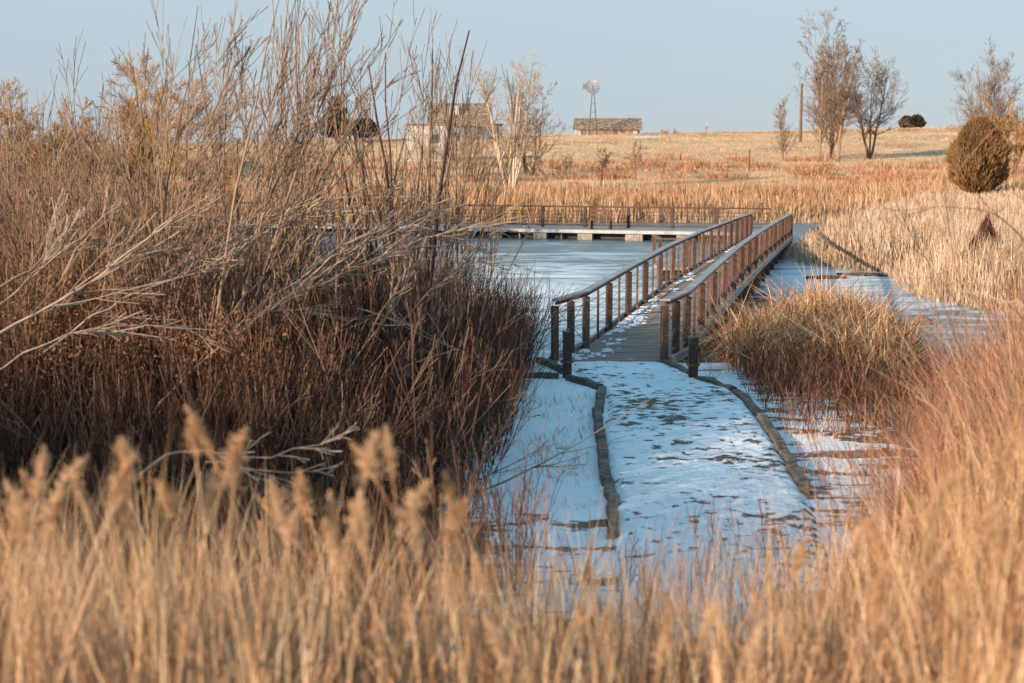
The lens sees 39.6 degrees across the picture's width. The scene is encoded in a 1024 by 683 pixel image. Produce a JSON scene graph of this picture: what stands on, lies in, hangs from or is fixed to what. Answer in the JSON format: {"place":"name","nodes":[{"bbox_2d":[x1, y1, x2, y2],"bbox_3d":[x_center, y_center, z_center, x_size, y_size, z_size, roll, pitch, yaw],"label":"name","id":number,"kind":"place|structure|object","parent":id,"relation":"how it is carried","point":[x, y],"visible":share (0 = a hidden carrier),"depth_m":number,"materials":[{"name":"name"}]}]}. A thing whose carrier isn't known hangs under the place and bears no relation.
{"place":"outdoors","nodes":[
{"label":"outdoors","id":0,"kind":"place"},
{"bbox_2d":[1,396,496,571],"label":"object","id":1,"kind":"structure","parent":0,"point":[298,506],"depth_m":14.79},
{"bbox_2d":[0,125,1023,682],"bbox_3d":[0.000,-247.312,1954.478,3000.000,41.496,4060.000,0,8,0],"label":"ground","id":2,"kind":"structure","parent":0,"point":[590,493],"depth_m":19.52,"materials":[{"name":"soil"}]},
{"bbox_2d":[0,76,63,209],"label":"golden willow","id":3,"kind":"object","parent":2,"relation":"on","point":[17,99],"visible":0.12,"depth_m":64.01,"materials":[{"name":"brown plant"}]},
{"bbox_2d":[0,79,95,188],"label":"golden willow","id":4,"kind":"object","parent":2,"relation":"on","point":[32,124],"visible":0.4,"depth_m":60.55,"materials":[{"name":"brown plant"}]},
{"bbox_2d":[0,76,113,416],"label":"willow shrub","id":5,"kind":"object","parent":2,"relation":"on","point":[14,157],"visible":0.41,"depth_m":18.01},
{"bbox_2d":[0,74,144,462],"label":"willow shrub","id":6,"kind":"object","parent":2,"relation":"on","point":[45,176],"visible":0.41,"depth_m":16.42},
{"bbox_2d":[0,111,178,235],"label":"golden willow","id":7,"kind":"object","parent":2,"relation":"on","point":[92,118],"visible":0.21,"depth_m":62.53,"materials":[{"name":"brown plant"}]},
{"bbox_2d":[0,16,200,467],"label":"willow shrub","id":8,"kind":"object","parent":2,"relation":"on","point":[18,232],"visible":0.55,"depth_m":16.07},
{"bbox_2d":[12,30,204,310],"bbox_3d":[-6.175,-1.510,20.245,3.109,5.514,2.776,4,9,28],"label":"willow shrub","id":9,"kind":"object","parent":2,"relation":"on","point":[91,167],"visible":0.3,"depth_m":19.41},
{"bbox_2d":[38,97,190,193],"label":"golden willow","id":10,"kind":"object","parent":2,"relation":"on","point":[92,138],"visible":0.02,"depth_m":71.61,"materials":[{"name":"brown plant"}]},
{"bbox_2d":[41,51,265,218],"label":"golden willow","id":11,"kind":"object","parent":2,"relation":"on","point":[131,112],"visible":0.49,"depth_m":62.16,"materials":[{"name":"brown plant"}]},
{"bbox_2d":[0,121,405,509],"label":"tan thicket","id":12,"kind":"object","parent":2,"relation":"on","point":[16,261],"visible":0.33,"depth_m":15.74,"materials":[{"name":"plant"}]},
{"bbox_2d":[0,168,75,288],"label":"dead branch","id":13,"kind":"object","parent":12,"relation":"in","point":[33,267],"visible":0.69,"depth_m":14.46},
{"bbox_2d":[0,186,133,305],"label":"dead branch","id":14,"kind":"object","parent":12,"relation":"in","point":[68,247],"visible":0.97,"depth_m":14.25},
{"bbox_2d":[0,188,232,334],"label":"dead branch","id":15,"kind":"object","parent":12,"relation":"in","point":[107,272],"visible":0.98,"depth_m":14.07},
{"bbox_2d":[40,233,246,355],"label":"dead branch","id":16,"kind":"object","parent":12,"relation":"in","point":[145,288],"visible":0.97,"depth_m":14.72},
{"bbox_2d":[0,231,297,397],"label":"hanging leaves","id":17,"kind":"object","parent":12,"relation":"hanging from","point":[66,313],"visible":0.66,"depth_m":14.79,"materials":[{"name":"orange plant"}]},
{"bbox_2d":[60,212,245,298],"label":"dead branch","id":18,"kind":"object","parent":12,"relation":"in","point":[157,253],"visible":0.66,"depth_m":15.01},
{"bbox_2d":[149,191,292,300],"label":"dead branch","id":19,"kind":"object","parent":12,"relation":"in","point":[226,233],"visible":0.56,"depth_m":16.07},
{"bbox_2d":[119,206,387,447],"bbox_3d":[-2.748,-0.188,15.283,2.994,2.498,0.507,-2,8,-17],"label":"dead branch","id":20,"kind":"object","parent":12,"relation":"in","point":[342,244],"visible":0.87,"depth_m":15.27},
{"bbox_2d":[180,189,375,328],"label":"dead branch","id":21,"kind":"object","parent":12,"relation":"in","point":[326,200],"visible":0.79,"depth_m":15.77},
{"bbox_2d":[225,228,414,344],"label":"dead branch","id":22,"kind":"object","parent":12,"relation":"in","point":[316,277],"visible":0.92,"depth_m":15.57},
{"bbox_2d":[329,231,435,394],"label":"dead branch","id":23,"kind":"object","parent":12,"relation":"in","point":[402,285],"visible":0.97,"depth_m":16.20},
{"bbox_2d":[299,156,469,300],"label":"dead branch","id":24,"kind":"object","parent":12,"relation":"in","point":[415,220],"visible":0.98,"depth_m":16.09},
{"bbox_2d":[254,197,533,317],"bbox_3d":[-1.312,-0.984,16.094,3.363,1.269,0.628,-3,8,-21],"label":"dead branch","id":25,"kind":"object","parent":12,"relation":"in","point":[494,222],"visible":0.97,"depth_m":16.17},
{"bbox_2d":[78,86,351,455],"bbox_3d":[-3.616,-0.741,17.512,3.209,4.717,2.463,-2,8,-14],"label":"willow shrub","id":26,"kind":"object","parent":2,"relation":"on","point":[203,194],"visible":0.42,"depth_m":17.09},
{"bbox_2d":[19,187,440,232],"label":"bank grass","id":27,"kind":"structure","parent":2,"relation":"on","point":[319,207],"depth_m":90.77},
{"bbox_2d":[136,17,329,310],"bbox_3d":[-4.189,-1.743,20.872,2.636,5.779,2.171,-6,10,-36],"label":"willow shrub","id":28,"kind":"object","parent":2,"relation":"on","point":[216,197],"visible":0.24,"depth_m":20.40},
{"bbox_2d":[139,422,359,480],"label":"driftwood branch","id":29,"kind":"object","parent":2,"relation":"on","point":[340,436],"visible":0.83,"depth_m":9.97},
{"bbox_2d":[92,0,428,488],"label":"willow shrub","id":30,"kind":"object","parent":2,"relation":"on","point":[308,134],"visible":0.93,"depth_m":15.42,"materials":[{"name":"plant"}]},
{"bbox_2d":[214,172,440,249],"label":"dead branch","id":31,"kind":"object","parent":30,"relation":"attached to","point":[343,196],"visible":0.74,"depth_m":16.66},
{"bbox_2d":[0,215,531,587],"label":"red thicket","id":32,"kind":"object","parent":2,"relation":"on","point":[59,425],"visible":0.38,"depth_m":14.80,"materials":[{"name":"plant"}]},
{"bbox_2d":[0,311,232,369],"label":"dead branch","id":33,"kind":"object","parent":32,"relation":"in","point":[104,329],"visible":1,"depth_m":13.32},
{"bbox_2d":[188,0,343,413],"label":"willow shrub","id":34,"kind":"object","parent":2,"relation":"on","point":[280,91],"visible":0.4,"depth_m":18.88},
{"bbox_2d":[205,461,343,490],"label":"dead branch","id":35,"kind":"object","parent":2,"relation":"on","point":[273,477],"visible":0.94,"depth_m":10.15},
{"bbox_2d":[0,420,565,645],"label":"foreground shoots","id":36,"kind":"object","parent":2,"relation":"on","point":[498,505],"visible":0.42,"depth_m":11.65,"materials":[{"name":"plant"}]},
{"bbox_2d":[220,0,382,401],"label":"willow shrub","id":37,"kind":"object","parent":2,"relation":"on","point":[307,248],"visible":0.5,"depth_m":17.99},
{"bbox_2d":[320,95,353,142],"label":"conifer tree","id":38,"kind":"object","parent":2,"relation":"on","point":[331,132],"visible":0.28,"depth_m":231.09,"materials":[{"name":"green plant"}]},
{"bbox_2d":[0,219,675,537],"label":"branch tangle","id":39,"kind":"object","parent":2,"relation":"on","point":[412,388],"visible":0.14,"depth_m":15.29,"materials":[{"name":"plant"}]},
{"bbox_2d":[308,307,500,379],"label":"dead branch","id":40,"kind":"object","parent":39,"relation":"in","point":[397,320],"visible":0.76,"depth_m":16.59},
{"bbox_2d":[395,225,531,329],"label":"dead branch","id":41,"kind":"object","parent":39,"relation":"in","point":[469,270],"visible":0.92,"depth_m":17.37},
{"bbox_2d":[280,1,443,362],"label":"willow shrub","id":42,"kind":"object","parent":2,"relation":"on","point":[352,224],"visible":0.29,"depth_m":19.76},
{"bbox_2d":[350,117,377,141],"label":"conifer tree","id":43,"kind":"object","parent":2,"relation":"on","point":[373,123],"visible":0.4,"depth_m":231.25,"materials":[{"name":"green plant"}]},
{"bbox_2d":[313,1,468,402],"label":"willow shrub","id":44,"kind":"object","parent":2,"relation":"on","point":[392,202],"visible":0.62,"depth_m":18.67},
{"bbox_2d":[323,30,474,450],"bbox_3d":[-1.354,-1.152,17.739,1.886,5.466,1.520,-1,8,-10],"label":"willow shrub","id":45,"kind":"object","parent":2,"relation":"on","point":[430,273],"visible":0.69,"depth_m":17.89,"materials":[{"name":"plant"}]},
{"bbox_2d":[404,123,454,160],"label":"white hut","id":46,"kind":"object","parent":2,"relation":"on","point":[424,140],"visible":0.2,"depth_m":146.78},
{"bbox_2d":[320,6,555,428],"bbox_3d":[-1.089,-1.662,19.341,2.755,6.049,2.315,-6,10,-38],"label":"willow shrub","id":47,"kind":"object","parent":2,"relation":"on","point":[435,84],"visible":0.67,"depth_m":19.34,"materials":[{"name":"plant"}]},
{"bbox_2d":[399,105,479,177],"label":"brush bush","id":48,"kind":"object","parent":2,"relation":"on","point":[431,157],"visible":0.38,"depth_m":121.97,"materials":[{"name":"brown plant"}]},
{"bbox_2d":[400,421,479,647],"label":"weed stalk","id":49,"kind":"object","parent":2,"relation":"on","point":[431,466],"visible":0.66,"depth_m":7.41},
{"bbox_2d":[402,147,517,330],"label":"willow shrub","id":50,"kind":"object","parent":2,"relation":"on","point":[485,196],"visible":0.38,"depth_m":21.79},
{"bbox_2d":[427,102,503,139],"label":"farmhouse","id":51,"kind":"object","parent":2,"relation":"on","point":[484,113],"visible":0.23,"depth_m":234.68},
{"bbox_2d":[423,113,509,182],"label":"brush bush","id":52,"kind":"object","parent":2,"relation":"on","point":[477,159],"visible":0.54,"depth_m":115.68,"materials":[{"name":"brown plant"}]},
{"bbox_2d":[362,256,583,501],"bbox_3d":[-0.205,0.125,21.355,3.050,2.545,13.120,0,8,0],"label":"edge thicket","id":53,"kind":"object","parent":2,"relation":"on","point":[521,362],"visible":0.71,"depth_m":18.32,"materials":[{"name":"plant"}]},
{"bbox_2d":[456,46,532,188],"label":"pale tree","id":54,"kind":"object","parent":2,"relation":"on","point":[495,134],"visible":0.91,"depth_m":101.19,"materials":[{"name":"beige plant"}]},
{"bbox_2d":[0,467,1016,672],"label":"grass","id":55,"kind":"structure","parent":2,"relation":"on","point":[720,557],"depth_m":11.14,"materials":[{"name":"plant"}]},
{"bbox_2d":[0,301,1023,682],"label":"foreground grass","id":56,"kind":"structure","parent":2,"relation":"on","point":[86,627],"depth_m":5.38,"materials":[{"name":"plant"}]},
{"bbox_2d":[0,404,1023,682],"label":"plume grass","id":57,"kind":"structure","parent":2,"relation":"on","point":[366,460],"depth_m":4.52,"materials":[{"name":"plant"}]},
{"bbox_2d":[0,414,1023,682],"bbox_3d":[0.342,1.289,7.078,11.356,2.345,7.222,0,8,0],"label":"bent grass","id":58,"kind":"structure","parent":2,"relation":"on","point":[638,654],"depth_m":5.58,"materials":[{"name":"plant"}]},
{"bbox_2d":[6,124,1023,199],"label":"hill grass","id":59,"kind":"structure","parent":2,"relation":"on","point":[713,138],"depth_m":163.47,"materials":[{"name":"plant"}]},
{"bbox_2d":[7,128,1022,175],"bbox_3d":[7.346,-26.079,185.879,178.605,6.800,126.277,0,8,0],"label":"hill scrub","id":60,"kind":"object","parent":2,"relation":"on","point":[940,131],"visible":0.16,"depth_m":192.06,"materials":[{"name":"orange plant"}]},
{"bbox_2d":[18,170,1023,222],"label":"shore reeds","id":61,"kind":"object","parent":2,"relation":"on","point":[679,196],"visible":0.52,"depth_m":92.72,"materials":[{"name":"plant"}]},
{"bbox_2d":[497,51,561,189],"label":"pale tree","id":62,"kind":"object","parent":2,"relation":"on","point":[519,157],"visible":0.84,"depth_m":104.89,"materials":[{"name":"beige plant"}]},
{"bbox_2d":[499,80,572,175],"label":"twiggy tree","id":63,"kind":"object","parent":2,"relation":"on","point":[539,145],"visible":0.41,"depth_m":125.06,"materials":[{"name":"brown plant"}]},
{"bbox_2d":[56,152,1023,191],"bbox_3d":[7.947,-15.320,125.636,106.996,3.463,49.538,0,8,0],"label":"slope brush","id":64,"kind":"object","parent":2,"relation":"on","point":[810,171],"visible":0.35,"depth_m":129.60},
{"bbox_2d":[524,372,558,378],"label":"edging timber","id":65,"kind":"object","parent":2,"relation":"on","point":[551,375],"visible":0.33,"depth_m":23.91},
{"bbox_2d":[518,150,576,175],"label":"brush bush","id":66,"kind":"object","parent":2,"relation":"on","point":[540,160],"visible":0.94,"depth_m":124.61,"materials":[{"name":"brown plant"}]},
{"bbox_2d":[536,357,562,373],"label":"edging timber","id":67,"kind":"object","parent":2,"relation":"on","point":[560,368],"visible":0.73,"depth_m":24.89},
{"bbox_2d":[106,157,1023,192],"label":"slope grass","id":68,"kind":"structure","parent":2,"relation":"on","point":[664,164],"depth_m":127.87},
{"bbox_2d":[560,331,573,377],"bbox_3d":[0.930,0.267,23.950,0.230,0.878,0.230,0,8,0],"label":"wooden bollard","id":69,"kind":"object","parent":2,"relation":"on","point":[567,361],"visible":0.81,"depth_m":23.86,"materials":[{"name":"brown wood"}]},
{"bbox_2d":[209,354,940,649],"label":"short tufts","id":70,"kind":"object","parent":2,"relation":"on","point":[710,368],"visible":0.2,"depth_m":17.99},
{"bbox_2d":[565,375,602,389],"bbox_3d":[1.185,0.669,23.247,0.139,0.166,1.106,-4,8,-25],"label":"edging timber","id":71,"kind":"object","parent":2,"relation":"on","point":[586,381],"visible":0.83,"depth_m":23.18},
{"bbox_2d":[583,79,599,134],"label":"windmill","id":72,"kind":"object","parent":2,"relation":"on","point":[585,86],"visible":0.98,"depth_m":251.93,"materials":[{"name":"metal"}]},
{"bbox_2d":[592,407,605,443],"bbox_3d":[1.192,1.159,19.530,0.142,0.162,2.103,0,8,2],"label":"edging timber","id":73,"kind":"object","parent":2,"relation":"on","point":[597,415],"visible":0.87,"depth_m":19.46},
{"bbox_2d":[595,385,605,413],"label":"edging timber","id":74,"kind":"object","parent":2,"relation":"on","point":[600,393],"visible":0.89,"depth_m":21.45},
{"bbox_2d":[597,438,612,485],"bbox_3d":[1.116,1.456,17.325,0.143,0.165,2.153,0,8,2],"label":"edging timber","id":75,"kind":"object","parent":2,"relation":"on","point":[604,469],"visible":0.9,"depth_m":17.07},
{"bbox_2d":[596,146,613,185],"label":"sapling","id":76,"kind":"object","parent":2,"relation":"on","point":[605,161],"visible":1,"depth_m":110.92,"materials":[{"name":"brown plant"}]},
{"bbox_2d":[573,118,642,135],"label":"long barn","id":77,"kind":"structure","parent":2,"relation":"on","point":[612,126],"depth_m":256.92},
{"bbox_2d":[603,479,619,539],"bbox_3d":[1.068,1.782,15.072,0.174,0.167,2.204,0,8,3],"label":"edging timber","id":78,"kind":"object","parent":2,"relation":"on","point":[611,494],"visible":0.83,"depth_m":15.00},
{"bbox_2d":[623,140,650,180],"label":"sapling","id":79,"kind":"object","parent":2,"relation":"on","point":[636,154],"visible":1,"depth_m":118.17,"materials":[{"name":"brown plant"}]},
{"bbox_2d":[549,213,793,362],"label":"boardwalk bridge","id":80,"kind":"structure","parent":2,"relation":"on","point":[750,250],"depth_m":32.15,"materials":[{"name":"brown wood"}]},
{"bbox_2d":[557,246,733,363],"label":"snow patches","id":81,"kind":"object","parent":80,"relation":"on","point":[634,319],"visible":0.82,"depth_m":30.74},
{"bbox_2d":[661,359,687,373],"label":"edging timber","id":82,"kind":"object","parent":2,"relation":"on","point":[680,367],"visible":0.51,"depth_m":24.75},
{"bbox_2d":[396,405,984,682],"bbox_3d":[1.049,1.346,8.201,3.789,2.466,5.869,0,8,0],"label":"wispy grass","id":83,"kind":"structure","parent":2,"relation":"on","point":[655,603],"depth_m":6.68,"materials":[{"name":"plant"}]},
{"bbox_2d":[686,336,699,377],"bbox_3d":[3.020,0.334,23.707,0.230,0.838,0.230,0,8,0],"label":"wooden bollard","id":84,"kind":"object","parent":2,"relation":"on","point":[692,364],"visible":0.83,"depth_m":23.62,"materials":[{"name":"brown wood"}]},
{"bbox_2d":[694,376,736,391],"bbox_3d":[3.294,0.693,23.071,0.159,0.175,1.141,-3,8,-23],"label":"edging timber","id":85,"kind":"object","parent":2,"relation":"on","point":[716,382],"visible":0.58,"depth_m":23.03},
{"bbox_2d":[732,389,762,415],"bbox_3d":[3.539,0.930,21.390,0.158,0.188,2.152,0,8,1],"label":"edging timber","id":86,"kind":"object","parent":2,"relation":"on","point":[750,405],"visible":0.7,"depth_m":21.15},
{"bbox_2d":[755,412,785,444],"bbox_3d":[3.484,1.200,19.232,0.151,0.175,2.004,0,8,2],"label":"edging timber","id":87,"kind":"object","parent":2,"relation":"on","point":[768,427],"visible":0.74,"depth_m":19.18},
{"bbox_2d":[770,93,798,160],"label":"cottonwood tree","id":88,"kind":"object","parent":2,"relation":"on","point":[783,136],"visible":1,"depth_m":145.26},
{"bbox_2d":[774,442,809,494],"bbox_3d":[3.348,1.514,16.954,0.174,0.150,2.408,0,8,4],"label":"edging timber","id":89,"kind":"object","parent":2,"relation":"on","point":[782,450],"visible":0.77,"depth_m":16.75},
{"bbox_2d":[799,84,802,141],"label":"utility pole","id":90,"kind":"object","parent":2,"relation":"on","point":[800,120],"visible":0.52,"depth_m":187.55,"materials":[{"name":"brown wood"}]},
{"bbox_2d":[792,6,867,161],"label":"cottonwood tree","id":91,"kind":"object","parent":2,"relation":"on","point":[833,119],"visible":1,"depth_m":143.70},
{"bbox_2d":[663,180,1023,321],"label":"bank reeds","id":92,"kind":"object","parent":2,"relation":"on","point":[884,226],"visible":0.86,"depth_m":54.43,"materials":[{"name":"plant"}]},
{"bbox_2d":[707,321,982,437],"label":"red shoots","id":93,"kind":"object","parent":2,"relation":"on","point":[804,389],"visible":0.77,"depth_m":20.90,"materials":[{"name":"plant"}]},
{"bbox_2d":[709,212,1023,655],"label":"russet grass","id":94,"kind":"structure","parent":2,"relation":"on","point":[1008,437],"depth_m":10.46,"materials":[{"name":"plant"}]},
{"bbox_2d":[899,379,1020,513],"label":"bent stem","id":95,"kind":"object","parent":94,"relation":"in","point":[950,432],"visible":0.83,"depth_m":8.89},
{"bbox_2d":[911,276,1023,306],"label":"bent stem","id":96,"kind":"object","parent":94,"relation":"in","point":[974,293],"visible":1,"depth_m":8.78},
{"bbox_2d":[822,46,913,158],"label":"cottonwood tree","id":97,"kind":"object","parent":2,"relation":"on","point":[869,152],"visible":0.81,"depth_m":145.50,"materials":[{"name":"brown plant"}]},
{"bbox_2d":[738,329,1017,400],"bbox_3d":[6.475,0.655,23.698,5.681,1.499,4.515,0,8,0],"label":"sedge fringe","id":98,"kind":"object","parent":2,"relation":"on","point":[789,371],"visible":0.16,"depth_m":22.85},
{"bbox_2d":[911,114,926,127],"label":"round evergreen","id":99,"kind":"object","parent":2,"relation":"on","point":[919,121],"visible":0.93,"depth_m":295.43,"materials":[{"name":"green plant"}]},
{"bbox_2d":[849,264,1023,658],"bbox_3d":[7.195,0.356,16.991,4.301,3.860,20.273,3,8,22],"label":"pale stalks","id":100,"kind":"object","parent":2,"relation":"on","point":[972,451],"visible":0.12,"depth_m":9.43,"materials":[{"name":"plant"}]},
{"bbox_2d":[884,96,1023,485],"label":"bare shrub","id":101,"kind":"object","parent":2,"relation":"on","point":[969,347],"visible":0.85,"depth_m":11.00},
{"bbox_2d":[874,191,1023,240],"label":"bent stem","id":102,"kind":"object","parent":101,"relation":"attached to","point":[995,214],"visible":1,"depth_m":9.71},
{"bbox_2d":[954,213,1006,259],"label":"brush pile","id":103,"kind":"object","parent":2,"relation":"on","point":[986,226],"visible":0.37,"depth_m":44.75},
{"bbox_2d":[944,116,1017,194],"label":"juniper bush","id":104,"kind":"object","parent":2,"relation":"on","point":[985,167],"visible":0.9,"depth_m":78.38,"materials":[{"name":"brown plant"}]},
{"bbox_2d":[945,35,1023,152],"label":"bare tree","id":105,"kind":"object","parent":2,"relation":"on","point":[997,106],"visible":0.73,"depth_m":115.40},
{"bbox_2d":[964,92,1023,177],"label":"golden willow","id":106,"kind":"object","parent":2,"relation":"on","point":[1011,121],"visible":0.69,"depth_m":110.79,"materials":[{"name":"brown plant"}]},
{"bbox_2d":[0,0,1023,144],"label":"sky","id":107,"kind":"structure","parent":0,"point":[685,66],"materials":[{"name":"blue"}]},
{"bbox_2d":[113,221,1021,371],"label":"pond water","id":108,"kind":"structure","parent":0,"point":[567,262],"depth_m":51.87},
{"bbox_2d":[173,201,770,241],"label":"floating platform","id":109,"kind":"structure","parent":108,"relation":"on","point":[584,232],"depth_m":73.01,"materials":[{"name":"brown wood"}]},
{"bbox_2d":[588,209,612,228],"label":"park bench","id":110,"kind":"object","parent":109,"relation":"on","point":[592,214],"visible":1,"depth_m":72.58,"materials":[{"name":"brown wood"}]},
{"bbox_2d":[652,234,697,280],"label":"side dock","id":111,"kind":"object","parent":108,"relation":"on","point":[655,237],"visible":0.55,"depth_m":49.18,"materials":[{"name":"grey wood"}]},
{"bbox_2d":[644,247,977,398],"bbox_3d":[6.003,-0.039,27.388,7.979,3.078,12.708,0,8,0],"label":"cattail stand","id":112,"kind":"object","parent":108,"relation":"in","point":[824,314],"visible":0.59,"depth_m":25.03,"materials":[{"name":"plant"}]},
{"bbox_2d":[837,272,887,276],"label":"log","id":113,"kind":"object","parent":108,"relation":"on","point":[869,274],"visible":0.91,"depth_m":51.21,"materials":[{"name":"brown wood"}]},
{"bbox_2d":[561,361,860,645],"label":"path","id":114,"kind":"structure","parent":0,"point":[706,435],"depth_m":16.50,"materials":[{"name":"snow"}]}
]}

